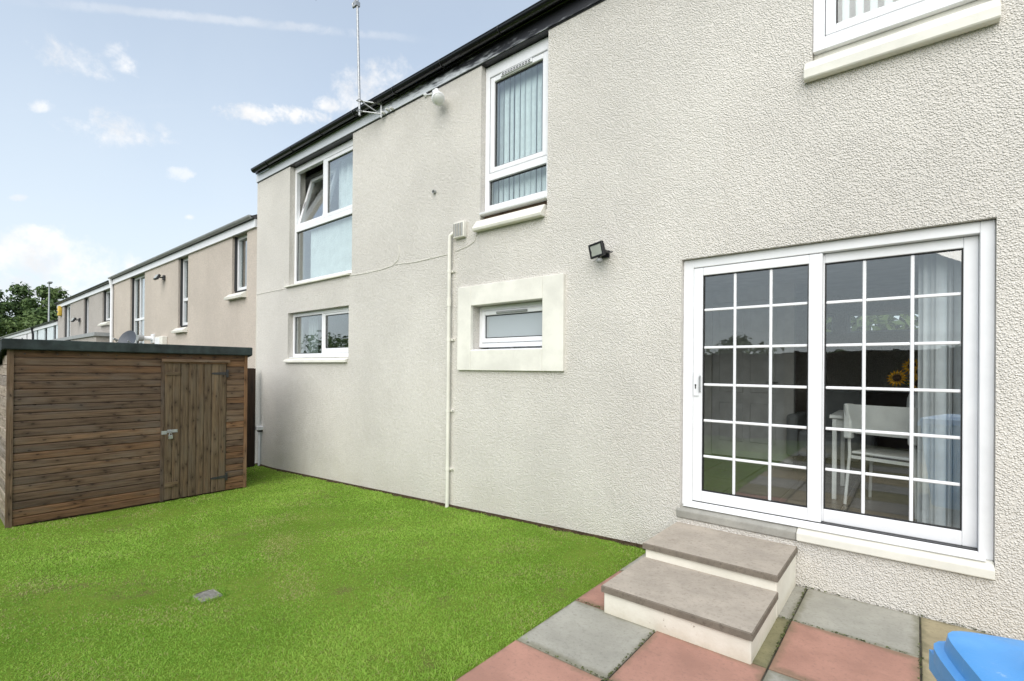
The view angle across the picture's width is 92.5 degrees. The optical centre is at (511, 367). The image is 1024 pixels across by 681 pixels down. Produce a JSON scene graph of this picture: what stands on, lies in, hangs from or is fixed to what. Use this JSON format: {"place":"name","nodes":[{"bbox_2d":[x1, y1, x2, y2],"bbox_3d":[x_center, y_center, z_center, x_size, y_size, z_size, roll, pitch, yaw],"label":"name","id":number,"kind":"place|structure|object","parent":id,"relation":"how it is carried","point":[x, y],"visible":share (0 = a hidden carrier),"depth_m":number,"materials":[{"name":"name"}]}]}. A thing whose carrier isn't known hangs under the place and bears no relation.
{"place":"outdoors","nodes":[
{"label":"outdoors","id":0,"kind":"place"},
{"bbox_2d":[0,465,645,680],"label":"lawn","id":1,"kind":"structure","parent":0,"point":[282,592],"depth_m":3.61,"materials":[{"name":"plant"}]},
{"bbox_2d":[193,589,222,602],"bbox_3d":[-2.188,1.655,3.506,0.195,0.062,0.136,0,0,37],"label":"drain cover","id":2,"kind":"object","parent":1,"relation":"on","point":[210,594],"visible":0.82,"depth_m":3.50,"materials":[{"name":"concrete"}]},
{"bbox_2d":[247,368,255,467],"bbox_3d":[-7.437,1.085,5.826,0.122,2.210,8.380,0,0,39],"label":"garden fence","id":3,"kind":"object","parent":1,"relation":"on","point":[251,382],"visible":0.09,"depth_m":8.98,"materials":[{"name":"brown wood"}]},
{"bbox_2d":[255,463,645,549],"bbox_3d":[-1.830,1.696,6.741,7.830,0.289,0.078,0,0,39],"label":"soil strip","id":4,"kind":"object","parent":1,"relation":"on","point":[623,542],"visible":0.97,"depth_m":5.50,"materials":[{"name":"brown soil"}]},
{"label":"shed base","id":5,"kind":"structure","parent":1,"relation":"on","visible":0},
{"bbox_2d":[0,338,251,527],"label":"garden shed","id":6,"kind":"structure","parent":5,"relation":"on","point":[87,427],"depth_m":6.05,"materials":[{"name":"brown wood"}]},
{"bbox_2d":[161,363,228,499],"bbox_3d":[-4.334,0.851,6.724,0.065,1.805,0.804,0,0,39],"label":"door","id":7,"kind":"structure","parent":6,"relation":"in","point":[194,399],"depth_m":6.71,"materials":[{"name":"brown wood"}]},
{"bbox_2d":[0,0,917,329],"label":"sky","id":8,"kind":"structure","parent":0,"point":[132,132],"materials":[{"name":"blue"}]},
{"bbox_2d":[251,0,1023,640],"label":"terraced house","id":9,"kind":"structure","parent":0,"point":[753,194],"depth_m":4.48,"materials":[{"name":"white concrete"}]},
{"bbox_2d":[308,316,317,352],"bbox_3d":[-2.972,-0.484,8.194,1.760,0.880,0.039,0,0,39],"label":"curtain","id":10,"kind":"object","parent":9,"relation":"hanging from","point":[313,336],"visible":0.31,"depth_m":8.62,"materials":[{"name":"white fabric"}]},
{"bbox_2d":[283,307,348,362],"bbox_3d":[-3.153,-0.505,7.979,1.936,0.853,0.220,0,0,39],"label":"window","id":11,"kind":"structure","parent":9,"relation":"in","point":[340,354],"depth_m":7.94,"materials":[{"name":"white plastic"}]},
{"bbox_2d":[284,139,352,287],"bbox_3d":[-3.040,-2.432,8.056,2.011,2.102,0.440,0,0,39],"label":"window","id":12,"kind":"structure","parent":9,"relation":"in","point":[327,217],"depth_m":8.11,"materials":[{"name":"white plastic"}]},
{"bbox_2d":[310,216,351,277],"bbox_3d":[-2.856,-1.940,7.931,1.560,0.952,0.043,0,0,39],"label":"roller blind","id":13,"kind":"object","parent":9,"relation":"attached to","point":[331,248],"visible":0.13,"depth_m":8.00,"materials":[{"name":"fabric"}]},
{"bbox_2d":[336,154,352,208],"bbox_3d":[-2.505,-2.453,7.803,1.100,1.922,0.059,0,0,39],"label":"curtain","id":14,"kind":"object","parent":9,"relation":"hanging from","point":[345,180],"visible":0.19,"depth_m":8.00,"materials":[{"name":"fabric"}]},
{"bbox_2d":[352,0,393,117],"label":"antenna mast","id":15,"kind":"object","parent":9,"relation":"attached to","point":[356,4],"visible":0.98,"depth_m":6.71,"materials":[{"name":"metal"}]},
{"bbox_2d":[423,88,444,105],"bbox_3d":[-0.962,-3.321,6.041,0.158,0.336,0.508,1,0,-24],"label":"security light","id":16,"kind":"object","parent":9,"relation":"attached to","point":[438,97],"visible":1,"depth_m":5.85,"materials":[{"name":"white plastic"}]},
{"bbox_2d":[472,37,547,232],"bbox_3d":[0.020,-2.508,5.392,0.991,1.912,0.284,0,0,39],"label":"window","id":17,"kind":"structure","parent":9,"relation":"in","point":[532,206],"depth_m":5.40,"materials":[{"name":"white plastic"}]},
{"bbox_2d":[479,301,541,347],"bbox_3d":[0.018,-0.470,5.465,1.022,0.477,0.090,0,0,39],"label":"window","id":18,"kind":"structure","parent":9,"relation":"in","point":[508,325],"depth_m":5.47,"materials":[{"name":"white plastic"}]},
{"bbox_2d":[488,341,541,348],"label":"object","id":19,"kind":"object","parent":9,"relation":"attached to","point":[515,347],"depth_m":5.60,"materials":[{"name":"plastic"}]},
{"bbox_2d":[494,63,545,203],"bbox_3d":[0.149,-2.591,5.489,0.958,1.730,0.040,0,0,39],"label":"vertical blind","id":20,"kind":"object","parent":9,"relation":"attached to","point":[525,134],"visible":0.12,"depth_m":5.54,"materials":[{"name":"white fabric"}]},
{"bbox_2d":[588,240,612,262],"bbox_3d":[0.828,-1.057,4.542,0.170,0.192,0.191,1,0,-36],"label":"floodlight","id":21,"kind":"object","parent":9,"relation":"attached to","point":[597,249],"visible":1,"depth_m":4.50,"materials":[{"name":"black plastic"}]},
{"bbox_2d":[712,299,784,461],"bbox_3d":[2.987,0.152,6.236,0.850,1.990,0.108,0,0,39],"label":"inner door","id":22,"kind":"structure","parent":9,"relation":"in","point":[752,364],"depth_m":6.23,"materials":[{"name":"glass"}]},
{"bbox_2d":[826,315,832,333],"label":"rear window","id":23,"kind":"structure","parent":9,"relation":"in","point":[827,316],"depth_m":6.93,"materials":[{"name":"plastic"}]},
{"bbox_2d":[786,389,876,471],"bbox_3d":[3.775,0.706,5.782,0.840,0.900,0.680,0,0,39],"label":"armchair","id":24,"kind":"object","parent":9,"relation":"on","point":[796,438],"visible":0.52,"depth_m":5.74,"materials":[{"name":"fabric"}]},
{"bbox_2d":[682,219,995,560],"bbox_3d":[2.216,0.132,3.602,1.899,2.069,0.149,0,0,39],"label":"patio door","id":25,"kind":"structure","parent":9,"relation":"in","point":[974,537],"depth_m":3.43,"materials":[{"name":"white plastic"}]},
{"bbox_2d":[842,0,892,20],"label":"vertical blind","id":26,"kind":"object","parent":9,"relation":"attached to","point":[859,7],"depth_m":3.51,"materials":[{"name":"white fabric"}]},
{"bbox_2d":[843,403,917,519],"bbox_3d":[3.083,0.724,3.996,0.538,0.841,0.515,1,0,-32],"label":"dining chair","id":27,"kind":"object","parent":9,"relation":"on","point":[887,418],"visible":0.74,"depth_m":3.88,"materials":[{"name":"white wood"}]},
{"bbox_2d":[848,310,917,332],"bbox_3d":[5.084,-0.603,6.507,1.030,0.270,0.060,0,0,39],"label":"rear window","id":28,"kind":"structure","parent":9,"relation":"in","point":[898,312],"depth_m":6.59,"materials":[{"name":"plastic"}]},
{"bbox_2d":[829,410,952,498],"bbox_3d":[3.483,0.783,4.119,1.300,0.730,0.720,0,0,39],"label":"dining table","id":29,"kind":"object","parent":9,"relation":"on","point":[837,417],"visible":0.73,"depth_m":4.25,"materials":[{"name":"white wood"}]},
{"bbox_2d":[886,359,917,406],"bbox_3d":[3.421,0.166,4.126,0.431,0.500,0.230,0,0,39],"label":"flower vase","id":30,"kind":"object","parent":29,"relation":"on","point":[896,377],"visible":0.28,"depth_m":4.16,"materials":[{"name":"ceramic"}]},
{"bbox_2d":[803,0,1000,82],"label":"window","id":31,"kind":"structure","parent":9,"relation":"in","point":[901,26],"depth_m":3.27,"materials":[{"name":"white plastic"}]},
{"bbox_2d":[917,250,961,527],"bbox_3d":[3.035,0.118,3.278,0.550,2.010,0.085,0,0,39],"label":"vertical blind","id":32,"kind":"object","parent":9,"relation":"attached to","point":[939,366],"visible":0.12,"depth_m":3.36,"materials":[{"name":"white fabric"}]},
{"bbox_2d":[456,553,994,680],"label":"patio","id":33,"kind":"structure","parent":0,"point":[815,635],"depth_m":2.73,"materials":[{"name":"concrete"}]},
{"bbox_2d":[601,522,797,663],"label":"garden steps","id":34,"kind":"structure","parent":33,"relation":"on","point":[723,593],"depth_m":3.12,"materials":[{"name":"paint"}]},
{"bbox_2d":[929,631,1023,680],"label":"wheelie bin","id":35,"kind":"object","parent":33,"relation":"on","point":[962,656],"visible":1,"depth_m":0.89,"materials":[{"name":"blue plastic"}]},
{"bbox_2d":[860,388,952,469],"bbox_3d":[5.152,0.718,5.813,2.630,0.900,0.655,0,0,39],"label":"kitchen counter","id":36,"kind":"object","parent":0,"point":[886,398],"depth_m":5.91,"materials":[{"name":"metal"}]},
{"bbox_2d":[866,393,908,450],"bbox_3d":[4.566,0.698,5.902,0.510,0.750,0.049,0,0,39],"label":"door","id":37,"kind":"structure","parent":36,"relation":"in","point":[893,400],"depth_m":5.91,"materials":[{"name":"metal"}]},
{"bbox_2d":[952,396,952,461],"bbox_3d":[4.968,0.701,5.572,0.510,0.750,0.049,0,0,39],"label":"door","id":38,"kind":"structure","parent":36,"relation":"in","point":[952,396],"depth_m":5.56,"materials":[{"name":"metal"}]},
{"label":"ground","id":39,"kind":"structure","parent":0,"visible":0},
{"bbox_2d":[0,317,22,340],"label":"tree","id":40,"kind":"object","parent":39,"relation":"on","point":[11,327],"visible":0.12,"depth_m":61.27,"materials":[{"name":"green plant"}]},
{"bbox_2d":[0,289,39,334],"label":"tree","id":41,"kind":"object","parent":39,"relation":"on","point":[5,309],"visible":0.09,"depth_m":69.16,"materials":[{"name":"green plant"}]},
{"bbox_2d":[0,323,49,338],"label":"terraced house","id":42,"kind":"structure","parent":39,"relation":"on","point":[25,334],"depth_m":29.84,"materials":[{"name":"stone"}]},
{"bbox_2d":[0,281,59,334],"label":"tree","id":43,"kind":"object","parent":39,"relation":"on","point":[18,290],"visible":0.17,"depth_m":69.25,"materials":[{"name":"green plant"}]},
{"bbox_2d":[13,305,57,331],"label":"tree","id":44,"kind":"object","parent":39,"relation":"on","point":[34,317],"visible":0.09,"depth_m":59.81,"materials":[{"name":"green plant"}]},
{"bbox_2d":[30,319,57,339],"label":"terraced house","id":45,"kind":"structure","parent":39,"relation":"on","point":[46,331],"depth_m":24.30,"materials":[{"name":"stone"}]},
{"bbox_2d":[47,281,52,320],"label":"lamp post","id":46,"kind":"object","parent":39,"relation":"on","point":[49,282],"visible":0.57,"depth_m":51.20,"materials":[{"name":"grey metal"}]},
{"bbox_2d":[34,287,70,311],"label":"tree","id":47,"kind":"object","parent":39,"relation":"on","point":[57,293],"visible":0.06,"depth_m":69.56,"materials":[{"name":"green plant"}]},
{"bbox_2d":[52,280,113,341],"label":"terraced house","id":48,"kind":"structure","parent":39,"relation":"on","point":[90,307],"depth_m":18.27,"materials":[{"name":"paint"}]},
{"bbox_2d":[57,306,61,315],"bbox_3d":[-20.201,-2.523,21.865,0.380,0.440,0.130,0,0,39],"label":"alarm box","id":49,"kind":"object","parent":48,"relation":"attached to","point":[59,310],"visible":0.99,"depth_m":21.77,"materials":[{"name":"yellow plastic"}]},
{"bbox_2d":[65,305,69,336],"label":"window","id":50,"kind":"structure","parent":48,"relation":"in","point":[67,308],"depth_m":21.56,"materials":[{"name":"white plastic"}]},
{"bbox_2d":[71,317,80,321],"bbox_3d":[-17.210,-1.875,19.322,0.312,0.175,0.254,0,0,39],"label":"security light","id":51,"kind":"object","parent":48,"relation":"attached to","point":[74,319],"visible":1,"depth_m":19.29,"materials":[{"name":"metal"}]},
{"bbox_2d":[85,298,88,333],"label":"window","id":52,"kind":"structure","parent":48,"relation":"in","point":[86,300],"depth_m":19.03,"materials":[{"name":"white plastic"}]},
{"bbox_2d":[98,290,109,325],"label":"window","id":53,"kind":"structure","parent":48,"relation":"in","point":[106,293],"depth_m":17.12,"materials":[{"name":"white plastic"}]},
{"bbox_2d":[108,214,256,368],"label":"terraced house","id":54,"kind":"structure","parent":39,"relation":"on","point":[203,293],"depth_m":11.27,"materials":[{"name":"paint"}]},
{"bbox_2d":[113,330,135,342],"bbox_3d":[-10.830,-0.745,13.820,0.630,0.616,0.513,1,0,-30],"label":"satellite dish","id":55,"kind":"object","parent":54,"relation":"attached to","point":[128,336],"visible":0.73,"depth_m":13.92,"materials":[{"name":"grey metal"}]},
{"bbox_2d":[132,274,144,342],"bbox_3d":[-10.956,-1.090,14.509,1.479,3.270,0.125,0,0,38],"label":"window","id":56,"kind":"structure","parent":54,"relation":"in","point":[138,283],"depth_m":14.76,"materials":[{"name":"white plastic"}]},
{"bbox_2d":[137,334,154,342],"bbox_3d":[-9.895,-0.789,13.234,0.240,0.240,0.358,0,0,39],"label":"boiler flue","id":57,"kind":"object","parent":54,"relation":"attached to","point":[151,338],"visible":1,"depth_m":13.22,"materials":[{"name":"white plastic"}]},
{"bbox_2d":[153,274,165,279],"bbox_3d":[-9.186,-2.345,12.762,0.260,0.144,0.214,0,0,39],"label":"security light","id":58,"kind":"object","parent":54,"relation":"attached to","point":[157,277],"visible":1,"depth_m":12.71,"materials":[{"name":"metal"}]},
{"bbox_2d":[155,336,166,343],"bbox_3d":[-9.166,-0.654,12.784,0.600,0.300,0.126,0,0,39],"label":"meter box","id":59,"kind":"object","parent":54,"relation":"attached to","point":[161,340],"visible":0.58,"depth_m":12.63,"materials":[{"name":"beige paint"}]},
{"bbox_2d":[171,257,187,332],"bbox_3d":[-7.998,-1.779,12.063,0.810,1.865,0.440,0,0,39],"label":"window","id":60,"kind":"structure","parent":54,"relation":"in","point":[183,272],"depth_m":12.20,"materials":[{"name":"white plastic"}]},
{"bbox_2d":[224,234,246,300],"bbox_3d":[-5.468,-2.038,9.988,0.830,1.315,0.440,0,0,39],"label":"window","id":61,"kind":"structure","parent":54,"relation":"in","point":[238,287],"depth_m":10.13,"materials":[{"name":"white plastic"}]},
{"bbox_2d":[826,313,917,331],"bbox_3d":[10.804,-0.408,13.238,22.631,6.804,2.767,0,0,39],"label":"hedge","id":62,"kind":"object","parent":39,"relation":"on","point":[888,322],"visible":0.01,"depth_m":13.37,"materials":[{"name":"green plant"}]}
]}

